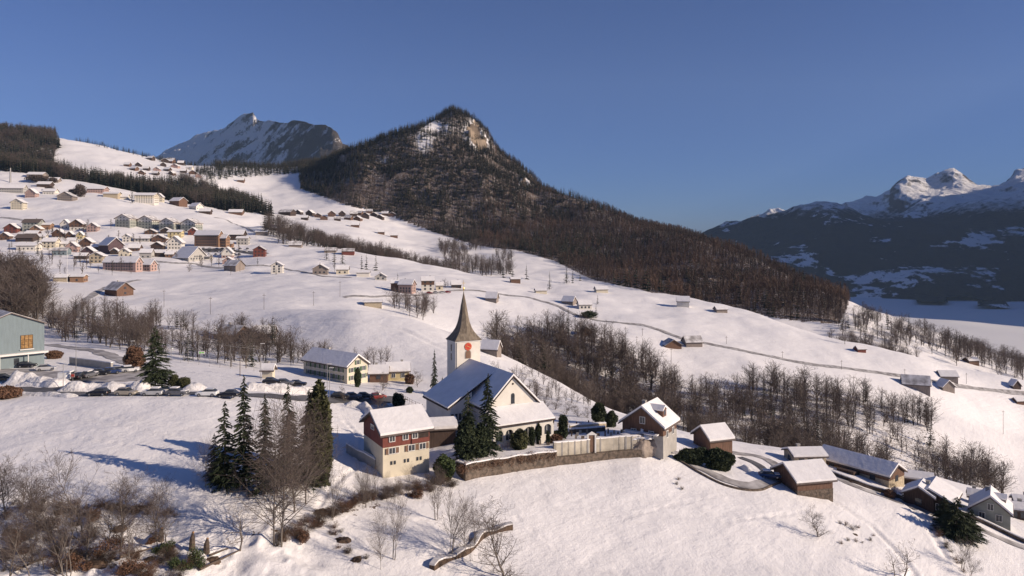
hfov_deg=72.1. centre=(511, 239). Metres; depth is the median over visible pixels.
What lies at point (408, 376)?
bush
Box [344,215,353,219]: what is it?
house
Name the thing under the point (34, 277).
bare tree
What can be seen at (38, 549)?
bare tree
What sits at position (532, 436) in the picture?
cypress
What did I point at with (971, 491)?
garage
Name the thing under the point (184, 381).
bush
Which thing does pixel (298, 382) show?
parked car
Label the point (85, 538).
bare shrub
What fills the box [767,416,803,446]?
bare tree
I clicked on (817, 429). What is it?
conifer
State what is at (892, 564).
bare tree
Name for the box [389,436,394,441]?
window
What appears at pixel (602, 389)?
bare tree
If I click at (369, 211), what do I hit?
house
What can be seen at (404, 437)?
window
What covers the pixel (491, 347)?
barn
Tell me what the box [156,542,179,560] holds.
bare shrub
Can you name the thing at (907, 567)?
bare tree
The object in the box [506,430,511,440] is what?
window
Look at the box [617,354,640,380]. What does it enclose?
bare tree
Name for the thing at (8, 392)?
bush
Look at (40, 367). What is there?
parked car
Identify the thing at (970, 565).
bare tree
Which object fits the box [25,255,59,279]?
bare tree
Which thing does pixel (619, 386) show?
bare tree
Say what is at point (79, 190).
bush
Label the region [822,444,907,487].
barn
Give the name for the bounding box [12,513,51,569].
bare tree
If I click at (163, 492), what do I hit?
bare tree
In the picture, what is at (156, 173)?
house
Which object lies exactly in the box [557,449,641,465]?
retaining wall
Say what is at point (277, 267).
house
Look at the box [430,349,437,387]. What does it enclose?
conifer
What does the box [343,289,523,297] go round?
hillside road
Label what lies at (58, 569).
bare shrub
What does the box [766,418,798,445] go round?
bare tree
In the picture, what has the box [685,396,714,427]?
bare tree
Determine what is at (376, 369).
house
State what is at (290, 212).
house
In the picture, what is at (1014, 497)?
house
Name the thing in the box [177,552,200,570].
bare shrub
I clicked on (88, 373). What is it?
parked car
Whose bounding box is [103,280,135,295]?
barn
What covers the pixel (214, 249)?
village road
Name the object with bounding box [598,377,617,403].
bare tree
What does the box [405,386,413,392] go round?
bush
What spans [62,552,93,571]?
bush
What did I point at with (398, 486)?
bare tree
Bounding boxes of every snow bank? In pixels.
[0,370,70,387]
[19,391,77,397]
[57,380,152,391]
[182,382,207,390]
[240,382,312,394]
[345,400,371,413]
[738,464,761,477]
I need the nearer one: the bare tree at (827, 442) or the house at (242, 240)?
the bare tree at (827, 442)
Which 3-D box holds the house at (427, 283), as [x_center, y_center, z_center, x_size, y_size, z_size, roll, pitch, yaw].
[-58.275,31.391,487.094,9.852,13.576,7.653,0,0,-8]
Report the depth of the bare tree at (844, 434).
289.54 m
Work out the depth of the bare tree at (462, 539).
99.91 m
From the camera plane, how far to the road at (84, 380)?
159.36 m
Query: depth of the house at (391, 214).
1336.05 m
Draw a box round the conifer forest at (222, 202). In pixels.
[0,104,969,354]
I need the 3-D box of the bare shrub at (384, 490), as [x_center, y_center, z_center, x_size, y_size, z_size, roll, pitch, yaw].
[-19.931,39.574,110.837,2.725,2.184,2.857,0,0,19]
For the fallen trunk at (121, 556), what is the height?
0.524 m
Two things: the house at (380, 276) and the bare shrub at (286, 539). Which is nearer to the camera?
the bare shrub at (286, 539)
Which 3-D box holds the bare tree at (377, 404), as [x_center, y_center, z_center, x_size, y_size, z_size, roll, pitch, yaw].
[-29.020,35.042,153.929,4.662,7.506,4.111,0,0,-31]
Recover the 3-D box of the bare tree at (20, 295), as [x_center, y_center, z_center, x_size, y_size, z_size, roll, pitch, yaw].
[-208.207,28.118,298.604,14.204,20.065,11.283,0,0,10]
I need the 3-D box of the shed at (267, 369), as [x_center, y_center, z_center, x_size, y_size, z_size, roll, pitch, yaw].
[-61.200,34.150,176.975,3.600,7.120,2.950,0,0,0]
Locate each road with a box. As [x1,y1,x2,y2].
[0,217,22,220]
[21,387,406,404]
[39,378,95,388]
[44,344,157,370]
[68,279,137,317]
[155,260,262,267]
[202,248,267,253]
[215,217,273,236]
[263,265,331,276]
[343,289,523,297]
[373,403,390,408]
[524,296,1023,394]
[671,451,778,488]
[739,457,766,469]
[836,476,1023,548]
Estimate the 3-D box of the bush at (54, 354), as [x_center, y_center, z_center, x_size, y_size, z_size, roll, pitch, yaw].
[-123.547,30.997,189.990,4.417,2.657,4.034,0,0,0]
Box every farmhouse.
[211,322,249,339]
[253,324,277,340]
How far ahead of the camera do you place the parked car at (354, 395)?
165.35 m
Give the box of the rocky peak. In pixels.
[155,112,345,165]
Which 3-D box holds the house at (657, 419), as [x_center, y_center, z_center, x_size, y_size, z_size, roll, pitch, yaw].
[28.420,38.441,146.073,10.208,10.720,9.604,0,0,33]
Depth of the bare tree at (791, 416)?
301.56 m
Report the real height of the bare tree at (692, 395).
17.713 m
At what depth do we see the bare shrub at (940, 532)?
136.02 m
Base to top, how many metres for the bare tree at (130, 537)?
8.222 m
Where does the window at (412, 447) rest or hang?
in the house at (395, 438)
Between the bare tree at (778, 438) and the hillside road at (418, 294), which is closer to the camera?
the bare tree at (778, 438)
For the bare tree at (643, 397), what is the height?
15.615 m
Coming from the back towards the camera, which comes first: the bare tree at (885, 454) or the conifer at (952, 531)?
the bare tree at (885, 454)
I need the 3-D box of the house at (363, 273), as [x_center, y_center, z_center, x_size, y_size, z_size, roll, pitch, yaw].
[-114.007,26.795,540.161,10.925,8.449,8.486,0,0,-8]
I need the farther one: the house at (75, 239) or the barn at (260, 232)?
the barn at (260, 232)
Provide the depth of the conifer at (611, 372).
360.56 m
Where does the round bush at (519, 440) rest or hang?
on the snowy ground
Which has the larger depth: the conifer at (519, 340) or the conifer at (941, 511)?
the conifer at (519, 340)
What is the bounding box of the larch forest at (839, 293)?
[476,131,850,320]
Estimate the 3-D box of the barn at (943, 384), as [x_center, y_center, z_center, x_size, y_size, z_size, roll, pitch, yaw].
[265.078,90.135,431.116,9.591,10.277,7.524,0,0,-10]
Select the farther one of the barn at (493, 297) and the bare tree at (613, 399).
the barn at (493, 297)
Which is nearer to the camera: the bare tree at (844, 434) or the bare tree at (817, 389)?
the bare tree at (844, 434)
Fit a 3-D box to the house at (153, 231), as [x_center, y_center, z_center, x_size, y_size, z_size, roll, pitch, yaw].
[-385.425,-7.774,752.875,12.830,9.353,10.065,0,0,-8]
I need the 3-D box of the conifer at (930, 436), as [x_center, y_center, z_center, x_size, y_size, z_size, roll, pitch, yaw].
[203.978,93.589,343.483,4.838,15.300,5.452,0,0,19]
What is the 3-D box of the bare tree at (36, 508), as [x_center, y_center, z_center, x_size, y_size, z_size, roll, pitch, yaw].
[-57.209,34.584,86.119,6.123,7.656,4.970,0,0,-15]
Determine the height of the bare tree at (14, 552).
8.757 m
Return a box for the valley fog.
[850,296,1023,357]
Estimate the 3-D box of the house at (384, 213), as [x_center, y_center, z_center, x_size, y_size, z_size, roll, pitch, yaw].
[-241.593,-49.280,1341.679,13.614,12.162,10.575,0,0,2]
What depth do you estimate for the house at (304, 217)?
1148.30 m
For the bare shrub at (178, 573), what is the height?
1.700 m
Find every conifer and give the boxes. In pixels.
[73,323,80,339]
[79,306,87,331]
[135,326,179,387]
[182,330,194,360]
[203,401,245,495]
[203,434,220,486]
[221,375,257,492]
[246,394,286,496]
[247,333,256,366]
[268,320,276,343]
[271,319,276,343]
[276,384,305,488]
[293,389,331,490]
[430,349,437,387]
[450,391,486,464]
[477,374,502,456]
[516,333,524,363]
[536,347,549,376]
[606,358,616,384]
[811,413,821,444]
[925,416,934,445]
[930,497,982,545]
[931,495,955,523]
[955,508,990,547]
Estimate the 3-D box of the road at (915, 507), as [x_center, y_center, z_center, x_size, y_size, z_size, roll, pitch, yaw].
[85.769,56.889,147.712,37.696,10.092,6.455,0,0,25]
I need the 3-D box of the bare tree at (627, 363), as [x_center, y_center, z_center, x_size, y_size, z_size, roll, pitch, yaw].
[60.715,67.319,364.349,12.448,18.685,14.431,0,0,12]
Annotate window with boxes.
[14,358,18,364]
[21,334,33,349]
[349,367,354,372]
[386,447,398,454]
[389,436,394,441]
[402,434,408,439]
[405,444,417,451]
[412,433,417,438]
[418,442,428,449]
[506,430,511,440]
[511,393,514,404]
[544,424,549,434]
[639,416,644,423]
[915,498,921,504]
[979,511,984,518]
[987,503,993,510]
[996,514,1001,521]
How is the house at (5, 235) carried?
on the snowy ground
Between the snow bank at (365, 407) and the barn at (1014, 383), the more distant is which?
the barn at (1014, 383)
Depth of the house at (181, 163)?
1655.60 m
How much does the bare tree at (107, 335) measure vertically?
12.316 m
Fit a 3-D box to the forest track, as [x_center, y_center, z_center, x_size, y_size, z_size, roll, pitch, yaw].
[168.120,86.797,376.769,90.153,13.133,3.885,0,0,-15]
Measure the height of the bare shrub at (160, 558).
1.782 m
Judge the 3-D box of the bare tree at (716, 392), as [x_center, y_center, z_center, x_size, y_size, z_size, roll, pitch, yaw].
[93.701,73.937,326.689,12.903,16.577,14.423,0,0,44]
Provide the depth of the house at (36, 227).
737.16 m
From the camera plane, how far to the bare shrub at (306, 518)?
97.26 m
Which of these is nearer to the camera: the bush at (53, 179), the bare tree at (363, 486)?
the bare tree at (363, 486)
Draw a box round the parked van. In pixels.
[57,370,74,379]
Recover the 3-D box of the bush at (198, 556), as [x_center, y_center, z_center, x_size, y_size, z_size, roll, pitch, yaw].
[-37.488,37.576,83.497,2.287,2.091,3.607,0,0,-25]
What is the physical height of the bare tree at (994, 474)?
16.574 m
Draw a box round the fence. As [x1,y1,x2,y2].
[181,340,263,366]
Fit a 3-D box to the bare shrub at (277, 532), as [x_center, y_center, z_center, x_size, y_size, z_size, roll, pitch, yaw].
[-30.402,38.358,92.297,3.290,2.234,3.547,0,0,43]
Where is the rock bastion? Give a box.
[617,432,656,457]
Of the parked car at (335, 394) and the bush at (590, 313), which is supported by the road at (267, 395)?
the parked car at (335, 394)
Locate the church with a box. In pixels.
[423,283,555,446]
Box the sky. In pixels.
[0,0,1023,232]
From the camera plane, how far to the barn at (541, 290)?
543.74 m
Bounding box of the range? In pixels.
[704,168,1023,301]
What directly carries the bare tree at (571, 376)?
on the snowy ground
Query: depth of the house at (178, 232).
736.82 m
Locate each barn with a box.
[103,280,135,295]
[237,177,244,182]
[255,230,269,234]
[288,241,302,247]
[324,247,337,252]
[341,248,354,254]
[350,222,359,227]
[363,299,382,308]
[378,229,384,234]
[390,232,397,237]
[480,339,502,356]
[485,291,498,302]
[509,276,520,283]
[534,288,547,293]
[561,296,576,304]
[593,286,608,292]
[662,338,681,348]
[676,296,689,307]
[681,335,703,346]
[690,422,735,453]
[713,306,727,312]
[770,458,837,501]
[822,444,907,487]
[853,345,866,352]
[900,374,931,396]
[935,378,956,393]
[936,370,959,383]
[962,357,979,365]
[1007,378,1021,389]
[1011,397,1023,404]
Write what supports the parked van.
on the parking lot
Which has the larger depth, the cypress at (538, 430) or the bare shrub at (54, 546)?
the cypress at (538, 430)
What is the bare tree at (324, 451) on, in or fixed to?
on the snowy ground
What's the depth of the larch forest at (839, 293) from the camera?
915.12 m
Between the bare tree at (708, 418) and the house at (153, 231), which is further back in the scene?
the house at (153, 231)
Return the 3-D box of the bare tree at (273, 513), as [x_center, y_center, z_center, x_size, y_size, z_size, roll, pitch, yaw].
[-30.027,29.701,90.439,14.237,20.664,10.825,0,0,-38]
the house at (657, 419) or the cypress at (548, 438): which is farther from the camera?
the house at (657, 419)
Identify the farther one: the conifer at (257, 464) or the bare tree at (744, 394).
the bare tree at (744, 394)
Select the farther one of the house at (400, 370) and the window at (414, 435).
the house at (400, 370)
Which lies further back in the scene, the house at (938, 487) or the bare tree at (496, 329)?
the bare tree at (496, 329)
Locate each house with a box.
[0,184,28,192]
[0,232,13,239]
[3,223,21,232]
[9,198,27,209]
[14,233,38,241]
[15,242,43,250]
[21,218,45,230]
[24,188,39,197]
[24,230,41,233]
[25,172,48,176]
[29,224,44,230]
[36,181,54,186]
[37,233,48,239]
[41,222,54,229]
[41,237,60,247]
[42,188,59,194]
[50,247,72,254]
[51,229,66,237]
[52,273,70,281]
[57,191,77,200]
[59,219,69,228]
[59,240,69,246]
[64,231,75,237]
[64,241,80,251]
[67,237,78,242]
[68,219,87,229]
[69,273,88,282]
[73,252,89,258]
[75,231,84,238]
[78,237,95,246]
[80,246,97,253]
[86,186,109,193]
[86,222,100,231]
[88,251,107,262]
[90,243,98,249]
[97,237,124,253]
[102,191,121,198]
[102,256,143,271]
[109,247,118,253]
[114,213,138,227]
[118,247,132,255]
[120,194,130,199]
[121,233,132,241]
[123,162,131,166]
[127,243,142,250]
[129,166,139,170]
[134,192,159,204]
[134,234,152,241]
[137,215,160,228]
[139,248,154,257]
[142,166,150,170]
[142,259,157,271]
[144,229,158,233]
[146,156,155,160]
[150,234,169,241]
[150,241,166,248]
[151,171,159,175]
[154,249,166,256]
[158,193,164,201]
[158,217,180,229]
[159,227,171,233]
[163,167,171,170]
[164,250,175,257]
[166,235,185,249]
[167,159,175,163]
[167,229,184,237]
[169,197,188,206]
[171,164,180,168]
[172,246,206,261]
[177,161,184,165]
[179,168,186,172]
[179,218,203,231]
[185,165,193,169]
[187,227,197,234]
[188,203,203,209]
[193,230,223,246]
[199,208,212,214]
[204,255,212,259]
[219,234,230,247]
[221,246,234,257]
[221,256,234,263]
[222,229,247,239]
[223,259,245,271]
[228,209,244,215]
[235,236,250,244]
[252,245,267,256]
[270,261,284,273]
[278,209,296,215]
[296,210,302,214]
[300,215,308,219]
[301,347,370,383]
[305,210,314,215]
[311,263,329,274]
[327,210,335,216]
[334,216,340,220]
[335,265,349,273]
[338,211,345,216]
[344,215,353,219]
[349,211,357,216]
[353,216,362,220]
[356,269,370,276]
[359,404,434,477]
[361,212,369,218]
[365,209,372,213]
[368,362,389,382]
[370,212,378,217]
[374,272,387,280]
[376,214,383,219]
[381,211,388,215]
[386,359,410,380]
[388,212,395,216]
[390,279,399,290]
[397,278,416,293]
[421,275,434,291]
[429,416,457,448]
[435,281,443,290]
[451,280,461,287]
[576,300,592,309]
[618,397,680,458]
[781,443,828,462]
[902,476,962,514]
[968,485,1013,530]
[1008,492,1023,501]
[1011,498,1023,520]
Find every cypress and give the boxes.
[305,379,331,487]
[322,393,334,486]
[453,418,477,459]
[475,422,491,457]
[528,426,535,445]
[535,422,541,443]
[546,430,550,442]
[558,414,567,438]
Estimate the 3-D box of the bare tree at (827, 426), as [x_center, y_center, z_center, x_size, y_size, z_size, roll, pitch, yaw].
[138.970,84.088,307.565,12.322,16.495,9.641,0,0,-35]
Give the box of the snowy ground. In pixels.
[0,111,1023,575]
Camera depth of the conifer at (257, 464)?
102.42 m
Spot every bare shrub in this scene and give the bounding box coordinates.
[20,550,38,562]
[35,550,66,570]
[45,535,67,555]
[46,556,68,575]
[47,543,66,558]
[71,526,98,546]
[71,545,90,559]
[84,521,101,538]
[85,554,99,562]
[87,495,108,507]
[95,548,120,562]
[104,559,133,575]
[106,561,115,568]
[113,543,135,557]
[129,547,147,557]
[130,549,148,559]
[130,565,151,575]
[134,561,165,575]
[134,563,159,575]
[147,547,171,564]
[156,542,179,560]
[159,565,176,575]
[168,546,184,559]
[173,561,190,575]
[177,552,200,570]
[269,525,291,539]
[271,538,284,546]
[276,531,292,543]
[279,523,291,533]
[280,524,306,535]
[286,520,309,534]
[297,514,311,525]
[299,524,317,533]
[307,516,325,528]
[309,508,328,518]
[312,507,332,523]
[324,520,340,528]
[327,503,350,516]
[327,507,340,518]
[336,501,355,512]
[340,501,359,511]
[341,543,352,553]
[346,488,368,508]
[360,491,375,502]
[378,486,392,496]
[386,486,401,497]
[411,479,429,491]
[423,471,442,484]
[446,476,459,486]
[934,530,943,536]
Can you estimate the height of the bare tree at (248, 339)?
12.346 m
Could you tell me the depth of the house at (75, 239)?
693.22 m
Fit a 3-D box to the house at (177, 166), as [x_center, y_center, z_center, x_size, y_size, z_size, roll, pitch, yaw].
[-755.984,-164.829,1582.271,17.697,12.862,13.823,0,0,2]
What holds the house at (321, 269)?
on the snowy ground
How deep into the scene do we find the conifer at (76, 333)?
269.34 m
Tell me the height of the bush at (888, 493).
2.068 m
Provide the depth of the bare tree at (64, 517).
88.77 m
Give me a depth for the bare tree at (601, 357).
362.85 m
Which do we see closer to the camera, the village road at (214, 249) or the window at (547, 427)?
the window at (547, 427)
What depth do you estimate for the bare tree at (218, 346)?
212.95 m
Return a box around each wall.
[69,356,112,368]
[346,442,375,468]
[429,521,512,570]
[456,447,556,480]
[553,431,640,455]
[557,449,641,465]
[569,422,605,427]
[569,425,605,433]
[680,461,780,490]
[831,470,1023,542]
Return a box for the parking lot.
[0,369,170,382]
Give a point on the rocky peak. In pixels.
(250, 137)
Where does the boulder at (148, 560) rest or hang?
on the snowy ground
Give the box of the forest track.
[752,394,895,408]
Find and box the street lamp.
[329,367,333,397]
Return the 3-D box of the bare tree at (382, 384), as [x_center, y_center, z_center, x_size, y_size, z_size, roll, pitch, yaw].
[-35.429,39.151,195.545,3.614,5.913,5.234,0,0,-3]
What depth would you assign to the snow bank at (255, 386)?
155.59 m
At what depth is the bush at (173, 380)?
151.79 m
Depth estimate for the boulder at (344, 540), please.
96.03 m
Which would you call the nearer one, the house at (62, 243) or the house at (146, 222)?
the house at (62, 243)
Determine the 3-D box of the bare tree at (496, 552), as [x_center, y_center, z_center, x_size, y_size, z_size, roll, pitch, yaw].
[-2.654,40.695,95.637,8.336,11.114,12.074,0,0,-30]
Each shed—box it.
[259,361,277,378]
[900,478,936,513]
[904,467,934,483]
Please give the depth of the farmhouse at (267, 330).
284.64 m
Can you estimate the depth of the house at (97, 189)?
1033.61 m
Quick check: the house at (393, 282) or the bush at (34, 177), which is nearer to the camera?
the house at (393, 282)
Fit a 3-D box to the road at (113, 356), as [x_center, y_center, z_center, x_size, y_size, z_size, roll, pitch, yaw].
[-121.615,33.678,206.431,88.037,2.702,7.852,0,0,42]
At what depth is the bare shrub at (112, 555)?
82.61 m
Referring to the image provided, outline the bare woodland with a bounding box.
[0,122,1023,492]
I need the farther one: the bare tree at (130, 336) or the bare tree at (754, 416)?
the bare tree at (754, 416)
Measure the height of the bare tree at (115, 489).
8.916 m
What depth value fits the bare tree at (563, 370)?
307.69 m
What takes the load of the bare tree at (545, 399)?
on the snowy ground
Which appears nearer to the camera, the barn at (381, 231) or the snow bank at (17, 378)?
the snow bank at (17, 378)
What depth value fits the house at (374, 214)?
1313.17 m
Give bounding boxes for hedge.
[456,449,556,474]
[673,446,710,465]
[701,446,735,471]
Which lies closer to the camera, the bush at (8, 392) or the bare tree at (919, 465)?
the bush at (8, 392)
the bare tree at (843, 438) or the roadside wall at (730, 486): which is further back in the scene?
the bare tree at (843, 438)
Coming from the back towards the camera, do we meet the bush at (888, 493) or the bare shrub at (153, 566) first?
the bush at (888, 493)
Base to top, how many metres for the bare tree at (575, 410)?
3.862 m
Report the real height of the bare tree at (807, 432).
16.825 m
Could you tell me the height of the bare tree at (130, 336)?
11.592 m
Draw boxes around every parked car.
[0,373,10,379]
[16,361,37,367]
[35,364,56,370]
[72,372,83,378]
[83,370,98,377]
[86,387,110,395]
[93,368,110,374]
[105,367,121,373]
[114,366,128,371]
[114,387,138,395]
[122,365,139,372]
[140,386,164,395]
[165,386,189,395]
[195,388,218,396]
[216,389,239,397]
[262,377,280,383]
[278,378,294,384]
[291,379,306,385]
[330,391,348,398]
[346,392,361,398]
[358,392,373,398]
[371,392,386,398]
[758,468,780,478]
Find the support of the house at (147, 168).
on the snowy ground
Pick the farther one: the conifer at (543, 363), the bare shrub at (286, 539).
the conifer at (543, 363)
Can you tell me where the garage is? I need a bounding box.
[966,485,981,500]
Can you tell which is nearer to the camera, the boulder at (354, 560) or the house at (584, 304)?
the boulder at (354, 560)
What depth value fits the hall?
175.68 m
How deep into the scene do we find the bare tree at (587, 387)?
302.13 m
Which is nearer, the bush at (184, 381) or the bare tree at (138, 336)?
the bush at (184, 381)
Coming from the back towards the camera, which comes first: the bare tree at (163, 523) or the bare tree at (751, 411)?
the bare tree at (751, 411)
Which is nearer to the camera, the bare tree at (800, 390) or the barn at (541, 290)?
the bare tree at (800, 390)
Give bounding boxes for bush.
[0,385,23,399]
[5,527,25,548]
[24,174,48,181]
[30,516,59,530]
[44,350,63,358]
[49,177,56,182]
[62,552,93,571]
[73,183,87,196]
[87,508,102,523]
[88,531,124,557]
[116,559,149,575]
[122,345,145,367]
[129,504,143,514]
[145,535,158,544]
[150,538,175,553]
[168,374,179,386]
[168,557,194,570]
[178,376,190,387]
[186,544,205,568]
[297,530,309,544]
[354,368,361,386]
[392,392,405,405]
[404,373,414,383]
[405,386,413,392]
[406,488,423,498]
[432,453,456,481]
[510,429,529,449]
[550,434,562,442]
[580,310,597,317]
[591,402,606,421]
[604,410,617,426]
[882,489,896,498]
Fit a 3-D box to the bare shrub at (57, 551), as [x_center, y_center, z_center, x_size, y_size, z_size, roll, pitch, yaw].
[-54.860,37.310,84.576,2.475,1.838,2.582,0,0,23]
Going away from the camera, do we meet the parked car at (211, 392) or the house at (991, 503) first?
the parked car at (211, 392)
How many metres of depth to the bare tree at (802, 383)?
348.01 m
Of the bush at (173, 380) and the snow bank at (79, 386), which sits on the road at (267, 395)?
the snow bank at (79, 386)
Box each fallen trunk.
[16,556,47,570]
[119,547,151,557]
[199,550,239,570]
[209,548,227,555]
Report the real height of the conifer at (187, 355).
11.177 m
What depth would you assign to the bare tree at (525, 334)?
293.50 m
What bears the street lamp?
on the snowy ground
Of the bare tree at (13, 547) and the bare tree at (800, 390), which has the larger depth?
the bare tree at (800, 390)
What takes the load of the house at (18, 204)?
on the snowy ground
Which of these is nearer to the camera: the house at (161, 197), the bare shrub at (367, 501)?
the bare shrub at (367, 501)
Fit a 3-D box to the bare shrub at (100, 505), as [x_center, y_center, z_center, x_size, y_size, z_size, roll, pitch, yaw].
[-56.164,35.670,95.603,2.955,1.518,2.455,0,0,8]
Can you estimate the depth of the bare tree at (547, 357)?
288.90 m
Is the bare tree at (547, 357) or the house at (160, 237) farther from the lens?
the house at (160, 237)
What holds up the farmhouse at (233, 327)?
on the snowy ground
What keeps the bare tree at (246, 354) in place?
on the snowy ground
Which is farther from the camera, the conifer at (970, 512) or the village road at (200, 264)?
the village road at (200, 264)
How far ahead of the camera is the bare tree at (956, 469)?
291.30 m
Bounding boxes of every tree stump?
[189,531,194,550]
[203,537,209,554]
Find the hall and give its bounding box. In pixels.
[0,309,48,368]
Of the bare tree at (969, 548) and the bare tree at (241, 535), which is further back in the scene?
the bare tree at (969, 548)
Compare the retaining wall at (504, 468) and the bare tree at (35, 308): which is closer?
the retaining wall at (504, 468)
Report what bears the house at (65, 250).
on the snowy ground
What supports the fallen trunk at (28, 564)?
on the snowy ground
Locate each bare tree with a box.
[0,253,40,266]
[0,264,14,289]
[0,265,31,298]
[0,281,38,315]
[0,282,41,316]
[0,289,35,315]
[0,290,13,309]
[0,454,29,519]
[0,454,30,509]
[0,490,41,575]
[0,514,47,575]
[1,279,21,307]
[2,264,27,279]
[2,284,35,314]
[3,451,38,506]
[3,472,57,539]
[6,258,40,270]
[7,248,31,261]
[8,265,29,279]
[9,494,67,543]
[11,274,57,318]
[12,278,36,294]
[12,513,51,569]
[13,465,58,525]
[20,264,51,293]
[20,285,42,311]
[20,285,52,316]
[21,274,57,318]
[21,482,63,534]
[22,477,114,575]
[24,281,60,319]
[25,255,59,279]
[26,266,50,290]
[27,266,56,292]
[28,282,52,318]
[28,532,46,565]
[31,275,58,309]
[33,442,106,537]
[38,273,58,297]
[53,491,82,539]
[54,500,81,538]
[62,489,110,560]
[86,310,115,342]
[90,312,111,345]
[91,489,127,550]
[92,466,154,550]
[97,315,129,347]
[104,467,141,522]
[111,319,136,346]
[112,506,149,569]
[120,317,146,345]
[125,320,162,351]
[128,318,149,346]
[128,481,180,546]
[131,313,152,346]
[138,493,184,543]
[143,469,176,523]
[188,325,207,353]
[191,434,217,487]
[209,328,231,362]
[217,333,245,366]
[222,497,253,550]
[224,388,328,545]
[232,326,268,360]
[232,333,260,367]
[235,326,262,356]
[236,327,253,356]
[237,383,338,546]
[242,402,336,511]
[271,330,294,361]
[273,396,348,503]
[322,461,349,519]
[338,384,346,400]
[350,470,375,503]
[352,460,371,506]
[366,504,391,562]
[367,464,382,496]
[370,386,386,408]
[379,372,388,389]
[379,472,395,501]
[379,490,411,559]
[390,475,403,498]
[397,462,418,492]
[410,368,422,386]
[420,473,448,519]
[431,464,443,488]
[433,467,445,489]
[437,481,476,553]
[441,471,450,485]
[446,500,481,546]
[461,495,526,575]
[468,498,486,540]
[479,310,517,346]
[481,311,515,342]
[481,320,508,353]
[503,341,515,359]
[508,332,535,365]
[510,332,541,362]
[529,341,565,374]
[531,385,544,399]
[537,352,568,377]
[539,352,561,377]
[539,392,552,406]
[552,395,563,409]
[553,360,570,382]
[556,353,567,368]
[560,365,585,387]
[560,401,572,413]
[565,363,585,392]
[566,402,582,415]
[579,344,615,378]
[580,376,607,401]
[581,375,598,399]
[582,404,590,417]
[584,384,602,401]
[586,364,605,389]
[594,381,613,402]
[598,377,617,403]
[600,390,619,409]
[602,388,621,410]
[610,378,629,399]
[613,387,634,413]
[615,386,633,413]
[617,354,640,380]
[617,370,638,390]
[619,356,638,378]
[621,386,651,408]
[629,384,653,402]
[634,383,655,404]
[635,387,660,402]
[651,388,686,412]
[667,389,684,414]
[675,399,705,424]
[679,408,704,428]
[682,380,703,410]
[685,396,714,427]
[688,381,705,412]
[696,408,725,422]
[697,410,722,424]
[701,383,724,408]
[705,381,729,410]
[705,408,728,421]
[708,391,735,420]
[719,416,738,440]
[727,409,746,437]
[729,415,760,438]
[734,421,747,442]
[735,384,753,412]
[736,416,762,443]
[740,402,770,436]
[743,386,763,420]
[751,411,781,445]
[753,421,786,446]
[757,418,787,445]
[759,358,782,386]
[761,414,800,445]
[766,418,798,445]
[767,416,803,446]
[768,426,793,447]
[770,419,795,442]
[776,376,793,403]
[777,389,802,422]
[777,431,793,446]
[780,407,803,434]
[781,413,804,446]
[783,410,804,431]
[785,424,807,445]
[785,427,822,446]
[787,380,818,411]
[790,380,814,411]
[790,431,816,446]
[791,422,827,444]
[795,390,815,417]
[795,403,819,425]
[796,428,815,445]
[797,504,833,536]
[798,406,820,428]
[798,414,825,442]
[808,373,834,400]
[812,418,835,443]
[813,439,847,448]
[817,431,843,447]
[818,409,842,436]
[819,416,838,435]
[821,430,847,449]
[823,405,844,431]
[827,412,854,436]
[828,430,863,448]
[835,394,859,422]
[835,431,854,449]
[837,437,866,453]
[848,437,880,456]
[873,436,900,460]
[873,445,897,459]
[886,550,897,575]
[894,538,919,575]
[905,457,930,470]
[916,396,943,428]
[916,458,946,478]
[917,447,932,470]
[922,444,944,474]
[930,448,957,478]
[941,457,969,481]
[948,535,978,568]
[955,456,982,481]
[955,457,992,487]
[959,437,987,462]
[959,459,984,483]
[962,552,984,575]
[973,459,999,487]
[974,446,998,470]
[978,458,1010,489]
[988,459,1017,493]
[991,461,1017,492]
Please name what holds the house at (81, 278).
on the snowy ground
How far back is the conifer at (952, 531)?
137.18 m
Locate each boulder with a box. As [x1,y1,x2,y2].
[83,558,107,570]
[111,525,126,532]
[144,556,155,562]
[207,556,220,564]
[336,537,351,543]
[350,556,361,562]
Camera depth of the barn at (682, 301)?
526.82 m
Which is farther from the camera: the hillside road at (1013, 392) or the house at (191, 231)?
the house at (191, 231)
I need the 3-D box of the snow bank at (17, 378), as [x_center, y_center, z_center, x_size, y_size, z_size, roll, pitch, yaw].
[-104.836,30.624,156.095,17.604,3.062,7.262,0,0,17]
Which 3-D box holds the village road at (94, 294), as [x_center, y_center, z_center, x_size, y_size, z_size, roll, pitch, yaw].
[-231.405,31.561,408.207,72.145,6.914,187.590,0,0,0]
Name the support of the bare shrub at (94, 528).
on the snowy ground
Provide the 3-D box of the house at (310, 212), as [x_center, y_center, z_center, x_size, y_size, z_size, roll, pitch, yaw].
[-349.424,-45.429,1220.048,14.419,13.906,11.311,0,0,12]
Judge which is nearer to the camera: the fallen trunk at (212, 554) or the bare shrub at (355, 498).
the fallen trunk at (212, 554)
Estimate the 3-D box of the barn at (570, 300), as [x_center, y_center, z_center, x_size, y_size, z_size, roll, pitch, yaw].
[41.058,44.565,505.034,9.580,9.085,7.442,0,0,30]
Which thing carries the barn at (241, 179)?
on the snowy ground
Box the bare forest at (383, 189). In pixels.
[301,110,487,239]

